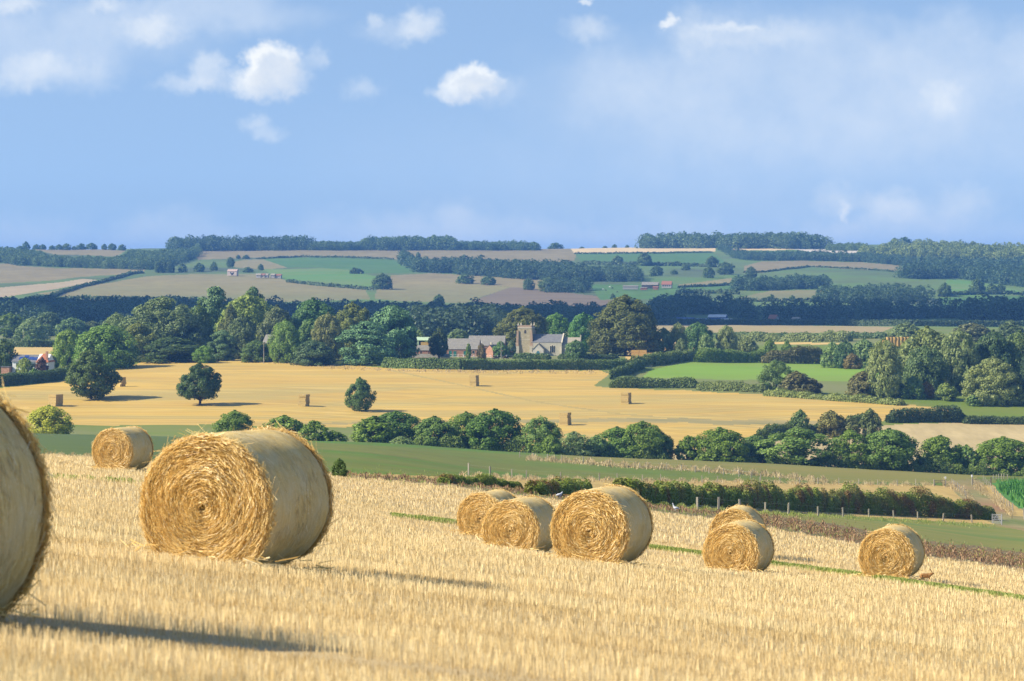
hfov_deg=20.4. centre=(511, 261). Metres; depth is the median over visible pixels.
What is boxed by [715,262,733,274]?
broadleaf tree
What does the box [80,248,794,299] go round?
pale hill stubble
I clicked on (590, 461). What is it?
dry grass
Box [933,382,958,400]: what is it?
shrub
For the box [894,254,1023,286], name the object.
wood
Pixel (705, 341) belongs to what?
broadleaf tree
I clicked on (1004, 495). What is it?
maize field
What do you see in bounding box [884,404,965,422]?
hedge
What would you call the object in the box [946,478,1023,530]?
track
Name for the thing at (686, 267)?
broadleaf tree
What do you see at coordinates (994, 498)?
dry grass
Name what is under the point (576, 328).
broadleaf tree
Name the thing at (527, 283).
broadleaf tree
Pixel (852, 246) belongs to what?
wood
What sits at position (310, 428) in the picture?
broadleaf tree
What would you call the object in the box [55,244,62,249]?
broadleaf tree
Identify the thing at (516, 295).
ploughed field
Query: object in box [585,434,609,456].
shrub
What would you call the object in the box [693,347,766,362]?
hedge
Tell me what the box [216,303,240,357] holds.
broadleaf tree
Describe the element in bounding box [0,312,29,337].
broadleaf tree
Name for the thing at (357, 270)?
tree
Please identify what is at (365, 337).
pine tree
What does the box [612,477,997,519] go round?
hedge
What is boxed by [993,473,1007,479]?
post fence
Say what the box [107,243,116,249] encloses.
broadleaf tree
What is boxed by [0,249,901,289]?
hill stubble
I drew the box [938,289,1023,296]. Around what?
hedge
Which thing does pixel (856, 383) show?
shrub
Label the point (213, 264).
broadleaf tree
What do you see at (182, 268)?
broadleaf tree
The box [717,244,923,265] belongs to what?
wood
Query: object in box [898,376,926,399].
shrub
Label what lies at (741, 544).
round bale
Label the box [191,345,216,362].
shrub
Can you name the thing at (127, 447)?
round bale
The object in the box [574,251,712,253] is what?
hedge
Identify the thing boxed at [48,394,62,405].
straw stack
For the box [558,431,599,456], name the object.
shrub
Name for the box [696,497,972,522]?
post fence
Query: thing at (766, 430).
hedge
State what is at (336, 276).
bright hill pasture
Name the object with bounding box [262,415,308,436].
broadleaf tree
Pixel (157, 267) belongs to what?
broadleaf tree
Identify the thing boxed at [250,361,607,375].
dry grass
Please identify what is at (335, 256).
hedge
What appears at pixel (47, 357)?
white house
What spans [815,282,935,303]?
wood
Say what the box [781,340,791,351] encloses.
shrub
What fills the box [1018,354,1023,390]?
broadleaf tree
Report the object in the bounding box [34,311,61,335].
broadleaf tree
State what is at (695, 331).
broadleaf tree
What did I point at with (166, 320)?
broadleaf tree
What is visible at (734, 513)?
round bale
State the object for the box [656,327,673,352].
broadleaf tree
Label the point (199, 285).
olive field
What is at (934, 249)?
wood
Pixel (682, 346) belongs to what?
shrub
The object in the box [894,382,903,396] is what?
shrub
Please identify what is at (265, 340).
brick house
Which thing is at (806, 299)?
hedge
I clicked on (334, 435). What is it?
shrub
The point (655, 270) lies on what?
broadleaf tree
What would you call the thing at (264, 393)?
wheat stubble
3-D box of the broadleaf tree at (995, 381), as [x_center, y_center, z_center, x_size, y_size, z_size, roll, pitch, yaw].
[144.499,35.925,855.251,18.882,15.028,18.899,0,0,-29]
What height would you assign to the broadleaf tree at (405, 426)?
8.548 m
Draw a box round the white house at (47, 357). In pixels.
[0,351,55,373]
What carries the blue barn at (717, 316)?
on the hillside
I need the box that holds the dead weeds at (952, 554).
[760,508,1023,568]
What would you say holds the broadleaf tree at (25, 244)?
on the hillside
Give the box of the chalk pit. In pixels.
[795,249,856,253]
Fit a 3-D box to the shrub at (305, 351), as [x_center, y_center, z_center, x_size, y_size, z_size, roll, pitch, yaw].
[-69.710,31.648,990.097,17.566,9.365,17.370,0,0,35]
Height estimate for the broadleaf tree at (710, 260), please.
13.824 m
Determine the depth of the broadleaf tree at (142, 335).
1017.17 m
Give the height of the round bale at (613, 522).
1.631 m
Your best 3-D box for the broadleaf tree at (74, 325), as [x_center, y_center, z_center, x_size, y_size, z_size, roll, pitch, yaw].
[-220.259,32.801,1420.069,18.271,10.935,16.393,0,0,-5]
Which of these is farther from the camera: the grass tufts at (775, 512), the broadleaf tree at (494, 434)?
the broadleaf tree at (494, 434)
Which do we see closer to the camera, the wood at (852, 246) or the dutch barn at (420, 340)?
the dutch barn at (420, 340)
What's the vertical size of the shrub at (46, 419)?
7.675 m
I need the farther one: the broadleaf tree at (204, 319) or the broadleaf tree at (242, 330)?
the broadleaf tree at (204, 319)
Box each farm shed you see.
[623,285,638,288]
[641,282,658,287]
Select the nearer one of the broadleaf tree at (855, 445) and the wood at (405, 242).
the broadleaf tree at (855, 445)
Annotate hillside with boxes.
[0,245,1023,327]
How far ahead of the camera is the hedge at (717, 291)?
2623.36 m
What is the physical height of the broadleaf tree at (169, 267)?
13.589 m
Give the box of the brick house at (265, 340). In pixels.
[263,335,279,356]
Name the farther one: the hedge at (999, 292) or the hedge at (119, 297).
the hedge at (999, 292)
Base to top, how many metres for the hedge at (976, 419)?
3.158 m
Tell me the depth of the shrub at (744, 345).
1108.19 m
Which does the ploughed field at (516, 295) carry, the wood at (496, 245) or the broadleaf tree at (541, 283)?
the broadleaf tree at (541, 283)
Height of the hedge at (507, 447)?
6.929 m
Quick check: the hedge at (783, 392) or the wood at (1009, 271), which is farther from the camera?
the wood at (1009, 271)
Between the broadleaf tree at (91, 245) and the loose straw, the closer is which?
the loose straw
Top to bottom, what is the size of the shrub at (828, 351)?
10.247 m
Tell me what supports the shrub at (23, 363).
on the meadow at (830, 387)
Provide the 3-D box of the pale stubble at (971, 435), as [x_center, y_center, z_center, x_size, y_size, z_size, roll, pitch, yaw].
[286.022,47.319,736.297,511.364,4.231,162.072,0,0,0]
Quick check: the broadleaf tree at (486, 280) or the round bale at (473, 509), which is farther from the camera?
the broadleaf tree at (486, 280)
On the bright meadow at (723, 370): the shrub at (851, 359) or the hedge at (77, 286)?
the shrub at (851, 359)
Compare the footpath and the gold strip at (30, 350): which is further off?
the gold strip at (30, 350)
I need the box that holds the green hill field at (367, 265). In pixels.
[264,251,1023,309]
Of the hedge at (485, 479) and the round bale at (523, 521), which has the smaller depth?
the round bale at (523, 521)
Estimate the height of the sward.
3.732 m
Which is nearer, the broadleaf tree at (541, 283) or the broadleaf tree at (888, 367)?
the broadleaf tree at (888, 367)
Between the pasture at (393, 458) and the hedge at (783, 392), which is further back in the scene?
the hedge at (783, 392)
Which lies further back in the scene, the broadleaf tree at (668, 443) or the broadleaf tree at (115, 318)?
the broadleaf tree at (115, 318)
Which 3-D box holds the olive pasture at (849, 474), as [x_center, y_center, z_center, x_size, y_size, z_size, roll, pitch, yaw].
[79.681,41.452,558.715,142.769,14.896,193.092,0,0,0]
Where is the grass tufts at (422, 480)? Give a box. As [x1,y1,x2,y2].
[348,468,1023,566]
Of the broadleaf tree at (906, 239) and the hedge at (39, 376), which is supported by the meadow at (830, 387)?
the hedge at (39, 376)
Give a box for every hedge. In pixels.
[0,338,54,346]
[0,368,69,385]
[26,270,144,298]
[66,294,204,299]
[256,255,393,259]
[286,279,374,289]
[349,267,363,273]
[381,357,630,369]
[412,433,671,459]
[437,473,523,488]
[512,352,551,359]
[524,476,592,495]
[557,353,619,359]
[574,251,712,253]
[582,260,735,267]
[609,359,645,378]
[609,376,698,387]
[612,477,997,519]
[630,350,694,365]
[656,318,1023,326]
[668,331,887,338]
[675,287,739,293]
[677,282,730,287]
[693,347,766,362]
[695,380,770,392]
[695,449,1023,475]
[734,297,822,301]
[736,330,852,341]
[743,265,898,272]
[756,412,862,439]
[760,345,823,363]
[763,387,905,405]
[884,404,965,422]
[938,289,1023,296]
[962,415,1023,424]
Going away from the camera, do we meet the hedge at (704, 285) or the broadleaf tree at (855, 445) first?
the broadleaf tree at (855, 445)
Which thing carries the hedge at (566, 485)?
on the rough ground at (784, 526)
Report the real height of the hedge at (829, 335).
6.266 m
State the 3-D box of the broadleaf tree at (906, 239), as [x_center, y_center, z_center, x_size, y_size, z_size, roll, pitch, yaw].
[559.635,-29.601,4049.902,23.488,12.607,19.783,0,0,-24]
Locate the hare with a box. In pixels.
[919,569,933,579]
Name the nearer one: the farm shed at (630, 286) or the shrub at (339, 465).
the shrub at (339, 465)
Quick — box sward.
[46,473,1023,601]
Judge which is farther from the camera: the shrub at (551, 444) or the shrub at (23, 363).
the shrub at (23, 363)
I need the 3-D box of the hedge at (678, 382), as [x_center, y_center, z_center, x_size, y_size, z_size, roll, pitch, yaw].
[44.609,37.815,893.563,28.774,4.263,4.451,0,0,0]
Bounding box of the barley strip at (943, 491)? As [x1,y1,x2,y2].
[355,474,1022,523]
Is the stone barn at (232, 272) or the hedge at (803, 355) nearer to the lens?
the hedge at (803, 355)
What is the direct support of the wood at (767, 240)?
on the hillside
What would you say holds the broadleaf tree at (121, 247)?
on the hillside
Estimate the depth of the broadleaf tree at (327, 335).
1012.79 m
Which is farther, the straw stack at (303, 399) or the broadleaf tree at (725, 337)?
the broadleaf tree at (725, 337)
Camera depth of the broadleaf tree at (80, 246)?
4046.43 m
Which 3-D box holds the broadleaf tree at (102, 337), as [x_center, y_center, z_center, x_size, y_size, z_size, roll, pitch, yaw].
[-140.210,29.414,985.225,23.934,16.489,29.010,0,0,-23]
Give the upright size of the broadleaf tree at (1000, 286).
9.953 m
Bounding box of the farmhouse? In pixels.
[661,281,672,287]
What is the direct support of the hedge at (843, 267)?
on the hillside
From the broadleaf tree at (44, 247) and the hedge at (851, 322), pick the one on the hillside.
the hedge at (851, 322)
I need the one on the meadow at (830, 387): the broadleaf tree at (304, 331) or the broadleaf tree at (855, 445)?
the broadleaf tree at (304, 331)
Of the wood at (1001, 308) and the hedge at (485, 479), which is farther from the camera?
the wood at (1001, 308)
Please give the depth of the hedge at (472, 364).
964.81 m
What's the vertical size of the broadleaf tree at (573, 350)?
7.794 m
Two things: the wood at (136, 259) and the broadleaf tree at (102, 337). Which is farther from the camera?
the wood at (136, 259)
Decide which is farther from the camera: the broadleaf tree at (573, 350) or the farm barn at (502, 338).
the farm barn at (502, 338)
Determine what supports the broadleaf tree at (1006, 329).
on the meadow at (830, 387)
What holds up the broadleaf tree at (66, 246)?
on the hill stubble at (9, 273)
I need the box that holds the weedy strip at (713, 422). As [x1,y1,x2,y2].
[301,417,817,424]
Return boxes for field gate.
[933,477,945,486]
[971,475,990,484]
[992,514,1001,524]
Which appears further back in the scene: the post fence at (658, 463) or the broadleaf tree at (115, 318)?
the broadleaf tree at (115, 318)
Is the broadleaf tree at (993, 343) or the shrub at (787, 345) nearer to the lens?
the broadleaf tree at (993, 343)
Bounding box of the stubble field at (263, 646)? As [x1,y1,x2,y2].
[0,460,1023,680]
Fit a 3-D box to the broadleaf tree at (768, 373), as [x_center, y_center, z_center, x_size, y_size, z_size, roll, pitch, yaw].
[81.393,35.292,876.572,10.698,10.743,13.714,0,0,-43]
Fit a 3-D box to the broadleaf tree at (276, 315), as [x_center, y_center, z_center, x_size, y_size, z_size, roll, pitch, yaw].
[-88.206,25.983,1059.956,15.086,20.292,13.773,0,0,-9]
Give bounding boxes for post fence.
[468,463,934,485]
[519,452,760,479]
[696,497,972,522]
[953,480,966,498]
[983,475,1009,506]
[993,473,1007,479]
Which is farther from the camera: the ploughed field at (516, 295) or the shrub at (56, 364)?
the ploughed field at (516, 295)
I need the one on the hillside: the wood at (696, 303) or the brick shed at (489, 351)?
the wood at (696, 303)
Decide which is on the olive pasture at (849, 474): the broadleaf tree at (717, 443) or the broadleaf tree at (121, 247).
the broadleaf tree at (717, 443)
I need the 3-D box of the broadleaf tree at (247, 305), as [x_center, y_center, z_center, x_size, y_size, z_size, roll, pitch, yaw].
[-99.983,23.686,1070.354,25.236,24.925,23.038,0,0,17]
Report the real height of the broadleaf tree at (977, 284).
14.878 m
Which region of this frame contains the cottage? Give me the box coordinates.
[768,315,778,320]
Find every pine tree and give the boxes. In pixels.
[193,286,227,353]
[207,330,237,360]
[245,286,265,311]
[334,321,397,365]
[369,304,421,358]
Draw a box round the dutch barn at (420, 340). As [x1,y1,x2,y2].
[417,337,429,344]
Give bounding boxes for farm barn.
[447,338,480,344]
[469,336,506,350]
[481,340,501,351]
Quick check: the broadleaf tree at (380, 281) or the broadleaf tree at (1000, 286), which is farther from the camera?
the broadleaf tree at (380, 281)
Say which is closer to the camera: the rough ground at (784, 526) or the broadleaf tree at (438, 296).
the rough ground at (784, 526)
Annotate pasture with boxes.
[32,433,181,460]
[260,268,1018,295]
[306,441,1023,485]
[560,455,995,483]
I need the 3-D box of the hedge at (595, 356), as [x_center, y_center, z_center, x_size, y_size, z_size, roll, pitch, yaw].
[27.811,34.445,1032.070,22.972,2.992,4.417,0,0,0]
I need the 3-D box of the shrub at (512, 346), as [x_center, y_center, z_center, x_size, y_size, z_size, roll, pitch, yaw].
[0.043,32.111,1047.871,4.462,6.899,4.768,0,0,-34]
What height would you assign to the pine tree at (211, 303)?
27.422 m
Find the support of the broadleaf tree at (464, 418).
on the pasture at (393, 458)
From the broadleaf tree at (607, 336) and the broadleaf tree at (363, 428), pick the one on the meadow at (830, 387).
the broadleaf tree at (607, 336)
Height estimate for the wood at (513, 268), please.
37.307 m
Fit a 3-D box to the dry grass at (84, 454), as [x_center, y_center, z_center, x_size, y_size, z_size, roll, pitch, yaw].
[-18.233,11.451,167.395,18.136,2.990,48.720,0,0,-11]
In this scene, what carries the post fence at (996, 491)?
on the pasture at (393, 458)
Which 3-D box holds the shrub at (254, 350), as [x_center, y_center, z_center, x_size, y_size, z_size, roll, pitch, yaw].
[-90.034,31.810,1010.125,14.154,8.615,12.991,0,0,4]
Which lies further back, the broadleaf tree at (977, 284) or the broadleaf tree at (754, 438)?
the broadleaf tree at (977, 284)
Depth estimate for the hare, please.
79.95 m
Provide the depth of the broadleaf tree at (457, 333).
1147.59 m
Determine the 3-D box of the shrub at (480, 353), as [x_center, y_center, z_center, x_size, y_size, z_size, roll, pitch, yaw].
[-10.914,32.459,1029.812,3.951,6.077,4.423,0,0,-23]
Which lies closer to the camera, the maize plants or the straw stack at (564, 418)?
the maize plants
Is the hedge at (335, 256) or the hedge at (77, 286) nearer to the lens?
the hedge at (77, 286)
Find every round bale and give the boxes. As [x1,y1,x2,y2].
[0,379,60,619]
[91,426,155,470]
[135,418,338,569]
[457,487,515,538]
[481,492,554,553]
[547,481,656,563]
[701,519,776,572]
[707,504,766,534]
[857,523,924,577]
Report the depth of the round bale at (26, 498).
15.76 m
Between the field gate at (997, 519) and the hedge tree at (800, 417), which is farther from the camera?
the hedge tree at (800, 417)
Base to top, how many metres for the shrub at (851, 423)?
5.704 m
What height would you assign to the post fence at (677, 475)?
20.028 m
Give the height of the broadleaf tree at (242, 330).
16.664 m
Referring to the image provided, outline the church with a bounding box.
[516,323,581,355]
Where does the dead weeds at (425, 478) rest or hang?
on the rough ground at (784, 526)
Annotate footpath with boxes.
[391,370,660,417]
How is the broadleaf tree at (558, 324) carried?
on the meadow at (830, 387)
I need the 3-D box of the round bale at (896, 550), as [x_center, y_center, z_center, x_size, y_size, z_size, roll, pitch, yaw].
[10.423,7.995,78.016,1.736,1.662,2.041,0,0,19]
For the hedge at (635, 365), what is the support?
on the meadow at (830, 387)
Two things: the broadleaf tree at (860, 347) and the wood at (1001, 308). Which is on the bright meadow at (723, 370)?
the broadleaf tree at (860, 347)
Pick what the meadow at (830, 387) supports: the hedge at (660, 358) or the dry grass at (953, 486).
the hedge at (660, 358)
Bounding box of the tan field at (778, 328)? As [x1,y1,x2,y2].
[653,324,892,332]
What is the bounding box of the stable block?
[442,343,478,356]
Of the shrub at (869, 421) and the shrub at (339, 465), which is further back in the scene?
the shrub at (869, 421)
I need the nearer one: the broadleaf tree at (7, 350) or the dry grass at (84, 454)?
the dry grass at (84, 454)
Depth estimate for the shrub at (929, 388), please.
866.88 m
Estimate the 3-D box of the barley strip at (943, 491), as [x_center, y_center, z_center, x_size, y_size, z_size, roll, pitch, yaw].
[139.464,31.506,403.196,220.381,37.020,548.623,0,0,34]
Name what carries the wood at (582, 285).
on the hillside
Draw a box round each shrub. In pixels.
[16,357,33,374]
[26,404,74,433]
[34,357,48,370]
[52,355,58,367]
[139,336,205,363]
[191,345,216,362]
[240,339,272,362]
[289,339,336,365]
[321,430,348,441]
[330,458,348,476]
[389,436,414,444]
[416,329,424,341]
[476,343,485,358]
[492,341,510,357]
[507,340,516,356]
[539,434,561,454]
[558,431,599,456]
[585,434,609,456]
[674,338,688,351]
[737,337,758,352]
[763,339,778,351]
[779,371,816,391]
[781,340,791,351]
[802,378,822,393]
[815,410,846,437]
[820,341,840,367]
[842,353,862,368]
[842,417,860,436]
[844,371,876,396]
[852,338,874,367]
[858,408,882,436]
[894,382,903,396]
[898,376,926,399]
[922,381,935,397]
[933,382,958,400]
[965,395,981,406]
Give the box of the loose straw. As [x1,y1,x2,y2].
[0,463,924,627]
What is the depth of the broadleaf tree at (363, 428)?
636.93 m
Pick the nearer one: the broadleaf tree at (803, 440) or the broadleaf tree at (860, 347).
the broadleaf tree at (803, 440)
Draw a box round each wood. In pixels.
[0,243,202,269]
[0,294,233,324]
[99,312,184,334]
[165,234,315,250]
[266,295,686,323]
[306,240,363,249]
[360,234,459,250]
[396,249,605,281]
[406,302,509,340]
[448,239,540,250]
[538,275,593,292]
[602,263,643,281]
[634,230,835,248]
[648,292,983,320]
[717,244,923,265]
[728,273,832,290]
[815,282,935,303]
[825,242,863,250]
[857,238,1023,260]
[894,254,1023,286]
[956,293,1023,320]
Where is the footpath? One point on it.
(649, 416)
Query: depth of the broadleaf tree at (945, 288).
2574.95 m
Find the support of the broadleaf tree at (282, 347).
on the wheat stubble at (264, 393)
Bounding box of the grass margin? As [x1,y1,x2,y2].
[356,476,1023,552]
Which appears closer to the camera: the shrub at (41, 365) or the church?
the shrub at (41, 365)
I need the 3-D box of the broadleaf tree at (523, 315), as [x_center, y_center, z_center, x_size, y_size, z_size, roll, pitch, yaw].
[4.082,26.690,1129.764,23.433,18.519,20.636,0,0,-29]
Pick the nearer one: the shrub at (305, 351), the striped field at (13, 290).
the shrub at (305, 351)
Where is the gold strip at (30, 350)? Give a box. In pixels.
[11,338,839,359]
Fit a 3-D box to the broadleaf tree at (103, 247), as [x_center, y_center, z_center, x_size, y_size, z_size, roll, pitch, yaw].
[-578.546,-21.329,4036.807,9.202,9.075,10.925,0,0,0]
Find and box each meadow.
[0,326,1023,451]
[641,361,878,380]
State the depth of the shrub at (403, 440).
618.80 m
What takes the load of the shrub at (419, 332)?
on the meadow at (830, 387)
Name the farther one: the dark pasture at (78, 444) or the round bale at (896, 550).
the dark pasture at (78, 444)
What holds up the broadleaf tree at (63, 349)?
on the meadow at (830, 387)
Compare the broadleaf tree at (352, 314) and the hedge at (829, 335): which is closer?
the broadleaf tree at (352, 314)
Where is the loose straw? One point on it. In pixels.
(243, 565)
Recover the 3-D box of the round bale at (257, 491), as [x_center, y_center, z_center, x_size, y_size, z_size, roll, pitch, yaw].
[-2.883,2.521,29.974,1.747,1.730,2.074,0,0,22]
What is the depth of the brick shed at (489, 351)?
1046.03 m
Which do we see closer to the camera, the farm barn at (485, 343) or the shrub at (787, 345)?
the farm barn at (485, 343)
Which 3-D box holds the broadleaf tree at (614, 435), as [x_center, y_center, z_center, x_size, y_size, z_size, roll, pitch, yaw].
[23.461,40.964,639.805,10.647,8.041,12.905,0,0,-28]
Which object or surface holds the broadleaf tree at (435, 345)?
on the meadow at (830, 387)
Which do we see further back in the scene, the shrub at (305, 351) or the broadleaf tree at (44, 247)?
the broadleaf tree at (44, 247)
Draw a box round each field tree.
[64,348,122,398]
[176,363,221,404]
[344,377,376,410]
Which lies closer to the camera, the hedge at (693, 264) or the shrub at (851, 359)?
the shrub at (851, 359)
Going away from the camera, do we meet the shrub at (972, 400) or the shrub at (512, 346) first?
the shrub at (972, 400)
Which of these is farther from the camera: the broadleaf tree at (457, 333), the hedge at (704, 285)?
the hedge at (704, 285)
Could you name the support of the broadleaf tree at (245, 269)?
on the hillside
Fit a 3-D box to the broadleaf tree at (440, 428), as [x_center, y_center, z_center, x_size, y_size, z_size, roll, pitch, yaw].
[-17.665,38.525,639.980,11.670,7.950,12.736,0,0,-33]
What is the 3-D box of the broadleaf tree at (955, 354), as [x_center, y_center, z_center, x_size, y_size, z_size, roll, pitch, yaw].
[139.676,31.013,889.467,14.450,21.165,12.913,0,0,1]
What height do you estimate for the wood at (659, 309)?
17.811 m
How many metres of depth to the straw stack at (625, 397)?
834.74 m
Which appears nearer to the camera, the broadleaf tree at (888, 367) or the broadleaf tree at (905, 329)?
the broadleaf tree at (888, 367)
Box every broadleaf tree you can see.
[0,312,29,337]
[0,338,17,373]
[12,317,50,339]
[22,241,30,249]
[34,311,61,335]
[39,244,46,249]
[50,329,79,367]
[53,317,86,336]
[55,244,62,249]
[62,243,71,249]
[71,323,141,369]
[76,243,86,249]
[81,321,101,331]
[86,243,97,249]
[101,244,107,249]
[102,312,124,355]
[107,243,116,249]
[118,244,126,250]
[118,295,211,358]
[121,322,160,362]
[154,260,162,272]
[161,261,166,272]
[165,261,174,272]
[177,263,187,272]
[184,303,214,344]
[193,263,204,271]
[209,261,217,270]
[211,410,254,432]
[214,292,273,355]
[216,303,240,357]
[226,257,234,267]
[227,315,256,358]
[242,267,253,271]
[256,304,294,354]
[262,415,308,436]
[267,319,300,362]
[290,297,336,344]
[297,319,317,358]
[298,420,329,440]
[310,312,344,360]
[329,301,373,357]
[349,415,399,442]
[369,410,420,441]
[370,273,392,288]
[398,315,417,359]
[412,415,459,446]
[427,326,448,358]
[432,294,444,303]
[447,328,469,337]
[447,411,485,447]
[455,273,475,283]
[464,408,525,449]
[465,344,471,358]
[480,276,495,284]
[492,306,549,347]
[517,415,564,453]
[523,278,534,289]
[537,277,559,290]
[546,312,569,336]
[547,242,563,248]
[564,339,587,359]
[568,312,593,351]
[587,294,660,355]
[597,426,640,456]
[611,255,623,261]
[620,421,663,458]
[637,252,652,265]
[649,265,663,275]
[649,432,675,459]
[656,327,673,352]
[669,322,687,350]
[674,435,702,459]
[681,264,690,269]
[685,321,712,355]
[688,427,750,462]
[698,332,714,354]
[703,266,714,277]
[706,256,718,266]
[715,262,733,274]
[715,325,737,350]
[735,434,775,462]
[745,266,757,277]
[749,427,848,465]
[757,359,793,389]
[822,429,872,467]
[833,340,854,368]
[860,428,919,470]
[864,337,904,397]
[887,322,919,348]
[897,237,911,243]
[899,326,953,383]
[902,345,950,393]
[910,435,964,472]
[937,282,951,295]
[938,327,980,391]
[950,322,991,341]
[955,444,978,473]
[959,356,1023,405]
[968,278,985,293]
[974,329,1014,390]
[975,436,1023,473]
[986,283,996,292]
[995,319,1023,342]
[996,283,1005,290]
[1004,330,1023,382]
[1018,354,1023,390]
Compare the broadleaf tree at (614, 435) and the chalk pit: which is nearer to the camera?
the broadleaf tree at (614, 435)
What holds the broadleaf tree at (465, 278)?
on the olive field at (199, 285)
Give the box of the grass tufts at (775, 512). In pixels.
[646,500,993,527]
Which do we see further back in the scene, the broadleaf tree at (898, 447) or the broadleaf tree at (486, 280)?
the broadleaf tree at (486, 280)
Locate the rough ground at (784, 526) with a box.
[359,477,1023,568]
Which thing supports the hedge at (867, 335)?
on the meadow at (830, 387)
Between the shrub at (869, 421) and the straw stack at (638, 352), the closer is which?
the shrub at (869, 421)
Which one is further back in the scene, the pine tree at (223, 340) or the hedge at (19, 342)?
the hedge at (19, 342)
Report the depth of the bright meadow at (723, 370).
974.77 m
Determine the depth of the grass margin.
278.85 m
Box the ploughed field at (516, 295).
[473,287,611,305]
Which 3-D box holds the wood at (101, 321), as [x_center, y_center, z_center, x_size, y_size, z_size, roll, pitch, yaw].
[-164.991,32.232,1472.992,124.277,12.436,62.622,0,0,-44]
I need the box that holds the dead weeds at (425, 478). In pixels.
[348,469,723,515]
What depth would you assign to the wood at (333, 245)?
3840.97 m
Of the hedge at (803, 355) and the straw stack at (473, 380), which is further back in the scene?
the hedge at (803, 355)
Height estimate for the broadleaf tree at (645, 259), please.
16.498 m
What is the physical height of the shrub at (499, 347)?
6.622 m
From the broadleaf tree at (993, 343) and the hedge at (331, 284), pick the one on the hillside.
the hedge at (331, 284)
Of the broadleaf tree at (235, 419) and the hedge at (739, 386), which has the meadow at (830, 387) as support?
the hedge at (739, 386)
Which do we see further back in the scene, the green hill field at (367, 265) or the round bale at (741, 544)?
the green hill field at (367, 265)
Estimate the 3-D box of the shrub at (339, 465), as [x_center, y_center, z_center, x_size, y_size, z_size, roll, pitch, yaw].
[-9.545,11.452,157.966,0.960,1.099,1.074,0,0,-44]
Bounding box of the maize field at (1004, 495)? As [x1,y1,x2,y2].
[992,481,1023,509]
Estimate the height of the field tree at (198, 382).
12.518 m
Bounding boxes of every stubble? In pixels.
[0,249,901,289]
[0,359,952,451]
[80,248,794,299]
[673,422,1023,468]
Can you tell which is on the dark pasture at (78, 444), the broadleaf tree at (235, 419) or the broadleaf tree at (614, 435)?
the broadleaf tree at (235, 419)
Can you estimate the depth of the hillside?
2987.88 m
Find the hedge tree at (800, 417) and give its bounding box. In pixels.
[789,409,809,434]
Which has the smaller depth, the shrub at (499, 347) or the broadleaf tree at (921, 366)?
the broadleaf tree at (921, 366)
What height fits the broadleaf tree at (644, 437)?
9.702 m
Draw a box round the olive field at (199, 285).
[37,259,820,302]
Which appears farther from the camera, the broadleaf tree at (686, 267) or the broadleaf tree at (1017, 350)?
the broadleaf tree at (686, 267)
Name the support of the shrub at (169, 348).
on the wheat stubble at (264, 393)
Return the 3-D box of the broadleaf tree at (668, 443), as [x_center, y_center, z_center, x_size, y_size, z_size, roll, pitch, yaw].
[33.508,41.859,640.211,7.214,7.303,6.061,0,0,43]
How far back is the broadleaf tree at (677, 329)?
1078.61 m
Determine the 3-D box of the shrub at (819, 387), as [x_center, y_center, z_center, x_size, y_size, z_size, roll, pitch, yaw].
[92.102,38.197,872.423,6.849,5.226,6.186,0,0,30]
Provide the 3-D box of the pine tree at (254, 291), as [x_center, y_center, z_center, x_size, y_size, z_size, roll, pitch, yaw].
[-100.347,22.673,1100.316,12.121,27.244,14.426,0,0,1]
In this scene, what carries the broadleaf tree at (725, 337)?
on the meadow at (830, 387)
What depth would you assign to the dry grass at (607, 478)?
416.46 m
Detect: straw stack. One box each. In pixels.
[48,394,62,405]
[118,377,125,386]
[298,394,309,405]
[469,375,478,385]
[559,412,571,424]
[621,392,631,403]
[631,350,650,356]
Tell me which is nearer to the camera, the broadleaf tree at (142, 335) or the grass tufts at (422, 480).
the grass tufts at (422, 480)
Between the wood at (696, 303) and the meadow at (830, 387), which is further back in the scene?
the wood at (696, 303)
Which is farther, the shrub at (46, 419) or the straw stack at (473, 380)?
the straw stack at (473, 380)
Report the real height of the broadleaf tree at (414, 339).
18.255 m
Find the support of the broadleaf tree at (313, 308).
on the meadow at (830, 387)
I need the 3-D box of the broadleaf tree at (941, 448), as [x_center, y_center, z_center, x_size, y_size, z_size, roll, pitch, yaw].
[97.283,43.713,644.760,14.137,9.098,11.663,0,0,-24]
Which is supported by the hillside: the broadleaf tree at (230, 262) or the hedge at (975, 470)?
the broadleaf tree at (230, 262)
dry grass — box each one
[43,451,347,475]
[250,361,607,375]
[459,471,932,486]
[526,453,827,482]
[941,477,973,501]
[973,480,1013,517]
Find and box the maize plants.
[996,477,1023,506]
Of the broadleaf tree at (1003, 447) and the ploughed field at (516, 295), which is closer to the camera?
the broadleaf tree at (1003, 447)
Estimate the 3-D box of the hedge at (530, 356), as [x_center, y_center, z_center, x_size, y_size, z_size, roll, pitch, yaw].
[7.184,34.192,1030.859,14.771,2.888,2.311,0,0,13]
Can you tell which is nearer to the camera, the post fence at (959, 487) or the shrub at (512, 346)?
the post fence at (959, 487)
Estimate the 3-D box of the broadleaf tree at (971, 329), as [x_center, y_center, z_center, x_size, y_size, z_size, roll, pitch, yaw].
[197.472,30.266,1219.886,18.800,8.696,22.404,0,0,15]
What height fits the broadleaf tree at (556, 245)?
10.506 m
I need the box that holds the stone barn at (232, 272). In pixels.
[227,269,237,275]
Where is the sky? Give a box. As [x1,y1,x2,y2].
[0,0,1023,249]
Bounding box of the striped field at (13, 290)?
[0,279,96,296]
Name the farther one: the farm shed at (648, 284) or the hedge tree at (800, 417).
the farm shed at (648, 284)
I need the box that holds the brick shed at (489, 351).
[486,342,499,356]
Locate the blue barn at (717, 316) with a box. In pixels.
[708,314,727,320]
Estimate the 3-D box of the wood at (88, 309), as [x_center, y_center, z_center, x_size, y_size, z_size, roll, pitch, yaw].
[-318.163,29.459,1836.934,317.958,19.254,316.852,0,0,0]

